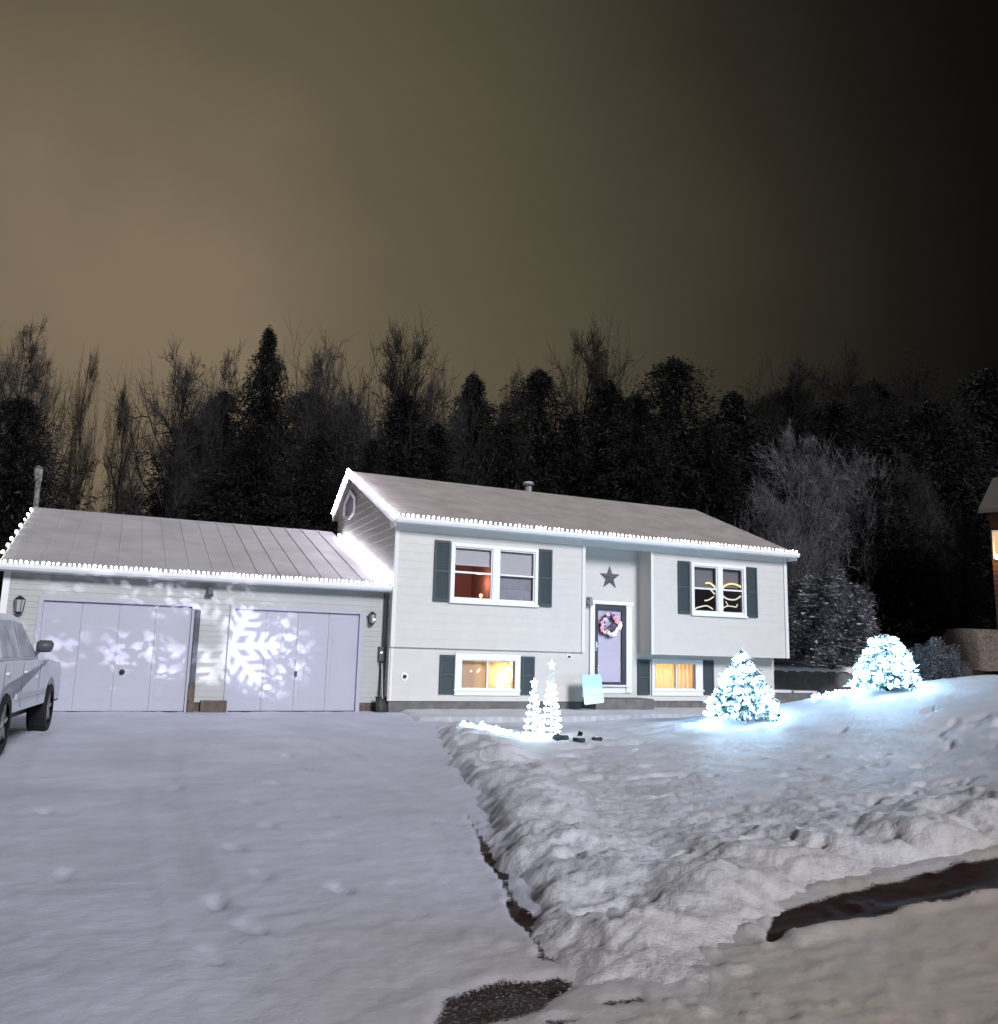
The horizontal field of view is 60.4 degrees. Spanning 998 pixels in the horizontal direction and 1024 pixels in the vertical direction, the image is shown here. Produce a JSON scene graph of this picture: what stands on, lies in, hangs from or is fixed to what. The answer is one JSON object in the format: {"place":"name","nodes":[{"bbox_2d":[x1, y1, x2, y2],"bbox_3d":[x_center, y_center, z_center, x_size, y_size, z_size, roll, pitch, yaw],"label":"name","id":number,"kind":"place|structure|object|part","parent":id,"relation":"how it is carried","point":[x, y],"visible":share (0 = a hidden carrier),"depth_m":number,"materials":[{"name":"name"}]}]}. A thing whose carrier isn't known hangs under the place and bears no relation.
{"place":"outdoors","nodes":[
{"label":"outdoors","id":0,"kind":"place"},
{"bbox_2d":[0,686,997,1023],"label":"driveway","id":1,"kind":"structure","parent":0,"point":[246,868],"depth_m":5.73,"materials":[{"name":"white snow"}]},
{"bbox_2d":[0,613,60,753],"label":"pickup truck","id":2,"kind":"object","parent":1,"relation":"on","point":[30,687],"visible":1,"depth_m":12.09,"materials":[{"name":"silver metal"}]},
{"bbox_3d":[-6.461,1.658,11.261,0.156,0.490,1.000,5,-10,-18],"label":"side window","id":3,"kind":"part","parent":2,"relation":"part of","materials":[{"name":"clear glass"}]},
{"bbox_3d":[-6.843,1.839,12.384,0.156,0.490,1.200,5,-10,-18],"label":"side window","id":4,"kind":"part","parent":2,"relation":"part of","materials":[{"name":"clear glass"}]},
{"bbox_2d":[1,334,91,520],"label":"bare tree","id":5,"kind":"object","parent":1,"relation":"on","point":[42,398],"visible":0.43,"depth_m":32.61,"materials":[{"name":"grey plant"}]},
{"bbox_2d":[0,314,102,524],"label":"bare tree","id":6,"kind":"object","parent":1,"relation":"on","point":[5,378],"visible":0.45,"depth_m":34.10,"materials":[{"name":"grey plant"}]},
{"bbox_2d":[0,394,110,600],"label":"evergreen tree","id":7,"kind":"object","parent":1,"relation":"on","point":[12,449],"visible":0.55,"depth_m":29.13,"materials":[{"name":"green plant"}]},
{"bbox_2d":[57,343,111,511],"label":"bare tree","id":8,"kind":"object","parent":1,"relation":"on","point":[73,456],"visible":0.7,"depth_m":39.35,"materials":[{"name":"grey plant"}]},
{"bbox_2d":[86,368,159,515],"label":"bare tree","id":9,"kind":"object","parent":1,"relation":"on","point":[123,396],"visible":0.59,"depth_m":36.00,"materials":[{"name":"grey plant"}]},
{"bbox_2d":[99,417,199,516],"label":"evergreen tree","id":10,"kind":"object","parent":1,"relation":"on","point":[154,500],"visible":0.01,"depth_m":40.17,"materials":[{"name":"plant"}]},
{"bbox_2d":[79,333,239,519],"bbox_3d":[-14.085,-0.561,34.973,7.042,14.039,5.268,-8,-13,43],"label":"bare tree","id":11,"kind":"object","parent":1,"relation":"on","point":[174,473],"visible":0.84,"depth_m":34.96,"materials":[{"name":"brown plant"}]},
{"bbox_2d":[0,507,391,711],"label":"garage","id":12,"kind":"structure","parent":1,"relation":"on","point":[123,639],"depth_m":18.63,"materials":[{"name":"white"}]},
{"bbox_2d":[0,506,33,555],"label":"string lights","id":13,"kind":"object","parent":12,"relation":"attached to","point":[16,532],"visible":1,"depth_m":19.12,"materials":[{"name":"white plastic"}]},
{"bbox_2d":[33,465,42,508],"bbox_3d":[-12.212,-0.512,22.596,0.237,1.465,0.237,6,-11,-23],"label":"flue pipe","id":14,"kind":"object","parent":12,"relation":"attached to","point":[38,472],"visible":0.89,"depth_m":22.59,"materials":[{"name":"grey metal"}]},
{"bbox_2d":[38,600,191,710],"bbox_3d":[-7.863,3.004,17.553,2.815,2.240,0.151,6,-11,-23],"label":"garage door","id":15,"kind":"structure","parent":12,"relation":"in","point":[111,656],"depth_m":17.59,"materials":[{"name":"paint"}]},
{"bbox_2d":[0,559,388,584],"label":"string lights","id":16,"kind":"object","parent":12,"relation":"attached to","point":[184,571],"visible":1,"depth_m":17.99,"materials":[{"name":"white plastic"}]},
{"bbox_2d":[227,609,358,710],"bbox_3d":[-4.519,3.340,19.031,2.776,2.240,0.120,6,-11,-23],"label":"garage door","id":17,"kind":"structure","parent":12,"relation":"in","point":[281,660],"depth_m":19.01,"materials":[{"name":"paint"}]},
{"bbox_2d":[338,534,388,582],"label":"string lights","id":18,"kind":"object","parent":12,"relation":"attached to","point":[364,559],"visible":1,"depth_m":21.81,"materials":[{"name":"white plastic"}]},
{"bbox_2d":[132,340,286,515],"bbox_3d":[-12.163,-0.533,37.714,6.710,14.969,5.092,-1,-10,16],"label":"bare tree","id":19,"kind":"object","parent":1,"relation":"on","point":[214,408],"visible":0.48,"depth_m":37.85,"materials":[{"name":"grey plant"}]},
{"bbox_2d":[375,662,388,711],"bbox_3d":[-2.661,3.978,19.502,0.300,1.117,0.276,6,-11,-23],"label":"snow shovel","id":20,"kind":"object","parent":1,"relation":"on","point":[382,704],"visible":1,"depth_m":19.37,"materials":[{"name":"black plastic"}]},
{"bbox_2d":[0,0,997,513],"label":"sky","id":21,"kind":"structure","parent":0,"point":[734,179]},
{"bbox_2d":[401,664,997,989],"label":"lawn","id":22,"kind":"structure","parent":0,"point":[677,836],"depth_m":8.39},
{"bbox_2d":[221,317,356,520],"bbox_3d":[-9.136,-0.813,38.020,6.495,15.786,6.715,6,-11,-23],"label":"bare tree","id":23,"kind":"object","parent":22,"relation":"on","point":[311,414],"visible":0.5,"depth_m":38.42,"materials":[{"name":"brown plant"}]},
{"bbox_2d":[240,431,359,612],"bbox_3d":[-6.984,1.759,32.111,6.364,9.825,6.426,6,-11,-23],"label":"evergreen tree","id":24,"kind":"object","parent":22,"relation":"on","point":[316,471],"visible":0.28,"depth_m":32.18,"materials":[{"name":"black plant"}]},
{"bbox_2d":[321,400,380,463],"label":"evergreen tree","id":25,"kind":"object","parent":22,"relation":"on","point":[358,425],"visible":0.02,"depth_m":44.60,"materials":[{"name":"black plant"}]},
{"bbox_2d":[307,363,407,533],"bbox_3d":[-6.097,0.034,35.791,4.276,13.543,5.717,2,-10,-3],"label":"bare tree","id":26,"kind":"object","parent":22,"relation":"on","point":[347,439],"visible":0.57,"depth_m":36.47,"materials":[{"name":"grey plant"}]},
{"bbox_2d":[323,438,396,529],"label":"evergreen tree","id":27,"kind":"object","parent":22,"relation":"on","point":[373,462],"visible":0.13,"depth_m":33.46,"materials":[{"name":"black plant"}]},
{"bbox_2d":[295,308,460,481],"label":"bare tree","id":28,"kind":"object","parent":22,"relation":"on","point":[391,385],"visible":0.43,"depth_m":45.14,"materials":[{"name":"brown plant"}]},
{"bbox_2d":[325,389,463,489],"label":"evergreen tree","id":29,"kind":"object","parent":22,"relation":"on","point":[401,406],"visible":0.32,"depth_m":38.16,"materials":[{"name":"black plant"}]},
{"bbox_2d":[398,421,476,484],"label":"evergreen tree","id":30,"kind":"object","parent":22,"relation":"on","point":[435,437],"visible":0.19,"depth_m":35.58,"materials":[{"name":"black plant"}]},
{"bbox_2d":[383,357,501,485],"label":"tree","id":31,"kind":"object","parent":22,"relation":"on","point":[428,403],"visible":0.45,"depth_m":38.92,"materials":[{"name":"grey plant"}]},
{"bbox_2d":[444,371,523,489],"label":"evergreen tree","id":32,"kind":"object","parent":22,"relation":"on","point":[479,386],"visible":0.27,"depth_m":42.89,"materials":[{"name":"black plant"}]},
{"bbox_2d":[459,720,524,738],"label":"string lights","id":33,"kind":"object","parent":22,"relation":"on","point":[489,728],"visible":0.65,"depth_m":14.83,"materials":[{"name":"white plastic"}]},
{"bbox_2d":[455,416,563,493],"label":"evergreen tree","id":34,"kind":"object","parent":22,"relation":"on","point":[506,466],"visible":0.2,"depth_m":39.06,"materials":[{"name":"black plant"}]},
{"bbox_2d":[473,357,545,488],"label":"tree","id":35,"kind":"object","parent":22,"relation":"on","point":[514,385],"visible":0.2,"depth_m":43.91,"materials":[{"name":"grey plant"}]},
{"bbox_2d":[522,679,544,739],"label":"lighted christmas tree","id":36,"kind":"object","parent":22,"relation":"on","point":[533,694],"visible":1,"depth_m":14.50,"materials":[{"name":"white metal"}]},
{"bbox_2d":[460,366,607,496],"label":"evergreen tree","id":37,"kind":"object","parent":22,"relation":"on","point":[539,381],"visible":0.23,"depth_m":43.15,"materials":[{"name":"black plant"}]},
{"bbox_2d":[540,661,561,733],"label":"lighted christmas tree","id":38,"kind":"object","parent":22,"relation":"on","point":[547,696],"visible":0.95,"depth_m":15.20,"materials":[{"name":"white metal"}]},
{"bbox_2d":[553,732,568,740],"bbox_3d":[1.069,3.869,14.686,0.298,0.175,0.228,6,-11,-23],"label":"garden rock","id":39,"kind":"object","parent":22,"relation":"on","point":[558,736],"visible":0.85,"depth_m":14.61,"materials":[{"name":"grey stone"}]},
{"bbox_2d":[332,471,799,711],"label":"house","id":40,"kind":"structure","parent":22,"relation":"on","point":[487,615],"depth_m":22.22,"materials":[{"name":"plastic"}]},
{"bbox_2d":[331,471,347,513],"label":"string lights","id":41,"kind":"object","parent":40,"relation":"attached to","point":[339,492],"visible":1,"depth_m":24.89,"materials":[{"name":"white plastic"}]},
{"bbox_2d":[347,468,394,513],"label":"string lights","id":42,"kind":"object","parent":40,"relation":"attached to","point":[372,492],"visible":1,"depth_m":21.70,"materials":[{"name":"white plastic"}]},
{"bbox_2d":[453,653,520,695],"bbox_3d":[-0.301,3.889,20.487,1.730,1.069,0.241,6,-11,-23],"label":"window","id":43,"kind":"structure","parent":40,"relation":"in","point":[475,674],"depth_m":20.52,"materials":[{"name":"white"}]},
{"bbox_2d":[449,542,538,606],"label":"window","id":44,"kind":"structure","parent":40,"relation":"in","point":[479,574],"depth_m":21.06,"materials":[{"name":"white plastic"}]},
{"bbox_2d":[397,513,796,552],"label":"string lights","id":45,"kind":"object","parent":40,"relation":"attached to","point":[558,529],"visible":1,"depth_m":21.57,"materials":[{"name":"white plastic"}]},
{"bbox_2d":[600,566,618,587],"bbox_3d":[2.964,1.710,22.770,0.628,0.597,0.082,6,-11,-23],"label":"metal star","id":46,"kind":"object","parent":40,"relation":"attached to","point":[609,577],"visible":1,"depth_m":22.77,"materials":[{"name":"grey metal"}]},
{"bbox_2d":[599,613,621,636],"bbox_3d":[2.938,2.975,22.505,0.679,0.674,0.175,6,-11,-23],"label":"door wreath","id":47,"kind":"object","parent":40,"relation":"attached to","point":[618,623],"depth_m":22.45,"materials":[{"name":"white plant"}]},
{"bbox_2d":[595,604,625,684],"bbox_3d":[2.918,3.479,22.495,0.956,2.071,0.171,6,-11,-23],"label":"storm door","id":48,"kind":"structure","parent":40,"relation":"in","point":[610,652],"depth_m":22.52,"materials":[{"name":"grey glass"}]},
{"bbox_2d":[622,659,704,695],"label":"window","id":49,"kind":"structure","parent":40,"relation":"in","point":[669,677],"depth_m":23.32,"materials":[{"name":"white"}]},
{"bbox_2d":[695,582,740,609],"bbox_3d":[6.038,2.362,23.530,1.763,0.876,0.052,6,-11,-23],"label":"window light display","id":50,"kind":"object","parent":40,"relation":"attached to","point":[725,585],"depth_m":23.60},
{"bbox_2d":[691,562,747,617],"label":"window","id":51,"kind":"structure","parent":40,"relation":"in","point":[719,575],"depth_m":23.67,"materials":[{"name":"white"}]},
{"bbox_2d":[533,412,617,498],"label":"evergreen tree","id":52,"kind":"object","parent":22,"relation":"on","point":[570,453],"visible":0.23,"depth_m":41.64,"materials":[{"name":"black plant"}]},
{"bbox_2d":[572,736,585,742],"bbox_3d":[1.312,3.745,14.088,0.188,0.133,0.199,-5,-11,32],"label":"garden rock","id":53,"kind":"object","parent":22,"relation":"on","point":[580,739],"visible":0.97,"depth_m":14.03,"materials":[{"name":"grey stone"}]},
{"bbox_2d":[517,302,644,482],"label":"bare tree","id":54,"kind":"object","parent":22,"relation":"on","point":[600,371],"visible":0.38,"depth_m":49.96,"materials":[{"name":"grey plant"}]},
{"bbox_2d":[581,674,603,704],"bbox_3d":[2.280,4.316,20.848,0.573,0.734,0.138,6,-11,-23],"label":"painted sign","id":55,"kind":"object","parent":22,"relation":"on","point":[592,688],"visible":1,"depth_m":20.84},
{"bbox_2d":[591,735,602,740],"bbox_3d":[1.658,3.846,14.529,0.204,0.112,0.151,6,-11,-23],"label":"garden rock","id":56,"kind":"object","parent":22,"relation":"on","point":[597,738],"visible":0.92,"depth_m":14.48,"materials":[{"name":"grey stone"}]},
{"bbox_2d":[554,379,706,496],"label":"evergreen tree","id":57,"kind":"object","parent":22,"relation":"on","point":[606,391],"visible":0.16,"depth_m":47.61,"materials":[{"name":"black plant"}]},
{"bbox_2d":[576,420,706,514],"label":"evergreen tree","id":58,"kind":"object","parent":22,"relation":"on","point":[634,435],"visible":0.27,"depth_m":39.28,"materials":[{"name":"black plant"}]},
{"bbox_2d":[585,389,728,522],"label":"evergreen tree","id":59,"kind":"object","parent":22,"relation":"on","point":[635,405],"visible":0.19,"depth_m":43.30,"materials":[{"name":"black plant"}]},
{"bbox_2d":[663,421,807,664],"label":"evergreen tree","id":60,"kind":"object","parent":22,"relation":"on","point":[713,458],"visible":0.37,"depth_m":40.96,"materials":[{"name":"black plant"}]},
{"bbox_2d":[703,643,783,722],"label":"lit spruce","id":61,"kind":"object","parent":22,"relation":"on","point":[746,695],"visible":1,"depth_m":16.87,"materials":[{"name":"white plant"}]},
{"bbox_2d":[692,390,827,663],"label":"evergreen tree","id":62,"kind":"object","parent":22,"relation":"on","point":[738,401],"visible":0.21,"depth_m":51.91,"materials":[{"name":"black plant"}]},
{"bbox_2d":[732,477,829,661],"bbox_3d":[11.528,2.809,37.127,5.752,9.378,4.364,-2,-10,22],"label":"bare tree","id":63,"kind":"object","parent":22,"relation":"on","point":[778,523],"visible":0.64,"depth_m":37.20,"materials":[{"name":"grey plant"}]},
{"bbox_2d":[774,665,856,703],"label":"retaining wall","id":64,"kind":"structure","parent":22,"relation":"on","point":[797,683],"depth_m":28.10,"materials":[{"name":"grey concrete"}]},
{"bbox_2d":[773,561,882,669],"bbox_3d":[10.627,3.301,27.630,3.495,3.513,3.473,6,-11,-23],"label":"frosted bush","id":65,"kind":"object","parent":64,"relation":"on","point":[830,618],"visible":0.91,"depth_m":26.81,"materials":[{"name":"grey plant"}]},
{"bbox_2d":[811,688,864,698],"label":"string lights","id":66,"kind":"object","parent":22,"relation":"on","point":[835,691],"visible":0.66,"depth_m":18.13,"materials":[{"name":"white plastic"}]},
{"bbox_2d":[742,399,956,642],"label":"evergreen tree","id":67,"kind":"object","parent":22,"relation":"on","point":[838,414],"visible":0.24,"depth_m":49.75,"materials":[{"name":"black plant"}]},
{"bbox_2d":[842,633,928,691],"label":"lit spruce","id":68,"kind":"object","parent":22,"relation":"on","point":[890,662],"visible":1,"depth_m":17.42,"materials":[{"name":"white plant"}]},
{"bbox_2d":[812,476,978,664],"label":"evergreen tree","id":69,"kind":"object","parent":22,"relation":"on","point":[899,624],"visible":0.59,"depth_m":41.34,"materials":[{"name":"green plant"}]},
{"bbox_2d":[842,376,993,620],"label":"evergreen tree","id":70,"kind":"object","parent":22,"relation":"on","point":[885,394],"visible":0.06,"depth_m":62.61,"materials":[{"name":"black plant"}]},
{"bbox_2d":[866,399,997,628],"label":"evergreen tree","id":71,"kind":"object","parent":22,"relation":"on","point":[952,480],"visible":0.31,"depth_m":55.86,"materials":[{"name":"green plant"}]},
{"bbox_2d":[908,636,972,679],"bbox_3d":[10.230,3.492,20.094,1.431,1.160,1.533,6,-11,-23],"label":"frosted bush","id":72,"kind":"object","parent":22,"relation":"on","point":[932,665],"visible":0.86,"depth_m":19.76,"materials":[{"name":"grey plant"}]},
{"bbox_2d":[884,496,996,641],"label":"evergreen tree","id":73,"kind":"object","parent":22,"relation":"on","point":[976,622],"visible":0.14,"depth_m":45.33,"materials":[{"name":"black plant"}]},
{"bbox_2d":[893,422,997,622],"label":"evergreen tree","id":74,"kind":"object","parent":22,"relation":"on","point":[990,459],"visible":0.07,"depth_m":59.52,"materials":[{"name":"black plant"}]},
{"bbox_2d":[943,625,997,671],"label":"snowy hedge","id":75,"kind":"object","parent":22,"relation":"on","point":[978,648],"visible":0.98,"depth_m":29.04,"materials":[{"name":"brown plant"}]},
{"bbox_2d":[978,477,997,629],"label":"neighbour house","id":76,"kind":"structure","parent":22,"relation":"on","point":[989,504],"depth_m":35.71,"materials":[{"name":"brown"}]},
{"bbox_2d":[992,530,997,558],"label":"window","id":77,"kind":"structure","parent":76,"relation":"in","point":[994,532],"depth_m":35.66,"materials":[{"name":"yellow glass"}]},
{"bbox_2d":[458,850,997,1023],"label":"road","id":78,"kind":"structure","parent":0,"point":[917,945],"depth_m":4.33,"materials":[{"name":"white snow"}]},
{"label":"ground","id":79,"kind":"structure","parent":0,"visible":0},
{"bbox_2d":[121,388,245,520],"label":"evergreen tree","id":80,"kind":"object","parent":79,"relation":"on","point":[226,421],"visible":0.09,"depth_m":38.07,"materials":[{"name":"black plant"}]},
{"bbox_2d":[190,325,306,525],"bbox_3d":[-10.036,-0.453,35.491,5.949,15.610,5.898,6,-11,-23],"label":"evergreen tree","id":81,"kind":"object","parent":79,"relation":"on","point":[266,378],"visible":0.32,"depth_m":35.87,"materials":[{"name":"black plant"}]},
{"bbox_2d":[179,420,319,609],"bbox_3d":[-9.502,1.501,32.106,7.011,10.154,7.019,6,-11,-23],"label":"evergreen tree","id":82,"kind":"object","parent":79,"relation":"on","point":[234,514],"visible":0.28,"depth_m":32.05,"materials":[{"name":"black plant"}]},
{"bbox_2d":[274,389,366,518],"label":"evergreen tree","id":83,"kind":"object","parent":79,"relation":"on","point":[300,407],"visible":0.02,"depth_m":41.45,"materials":[{"name":"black plant"}]},
{"bbox_2d":[587,354,792,664],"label":"evergreen tree","id":84,"kind":"object","parent":79,"relation":"on","point":[671,388],"visible":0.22,"depth_m":45.38,"materials":[{"name":"black plant"}]},
{"bbox_2d":[737,416,870,664],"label":"bare tree","id":85,"kind":"object","parent":79,"relation":"on","point":[812,509],"visible":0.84,"depth_m":40.46,"materials":[{"name":"grey plant"}]},
{"bbox_2d":[735,349,899,508],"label":"bare tree","id":86,"kind":"object","parent":79,"relation":"on","point":[798,383],"visible":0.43,"depth_m":54.95,"materials":[{"name":"grey plant"}]},
{"bbox_2d":[746,387,944,518],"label":"evergreen tree","id":87,"kind":"object","parent":79,"relation":"on","point":[782,394],"visible":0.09,"depth_m":59.04,"materials":[{"name":"green plant"}]},
{"bbox_2d":[747,340,949,533],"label":"bare tree","id":88,"kind":"object","parent":79,"relation":"on","point":[849,382],"visible":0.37,"depth_m":60.04,"materials":[{"name":"grey plant"}]},
{"bbox_2d":[790,443,916,612],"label":"bare tree","id":89,"kind":"object","parent":79,"relation":"on","point":[853,475],"visible":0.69,"depth_m":42.75,"materials":[{"name":"grey plant"}]},
{"bbox_2d":[811,338,983,509],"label":"bare tree","id":90,"kind":"object","parent":79,"relation":"on","point":[913,386],"visible":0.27,"depth_m":62.31,"materials":[{"name":"grey plant"}]},
{"bbox_2d":[887,442,975,603],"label":"tree","id":91,"kind":"object","parent":79,"relation":"on","point":[921,493],"visible":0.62,"depth_m":46.41,"materials":[{"name":"grey plant"}]},
{"bbox_2d":[938,366,997,484],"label":"evergreen tree","id":92,"kind":"object","parent":79,"relation":"on","point":[980,382],"visible":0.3,"depth_m":74.63,"materials":[{"name":"green plant"}]}
]}

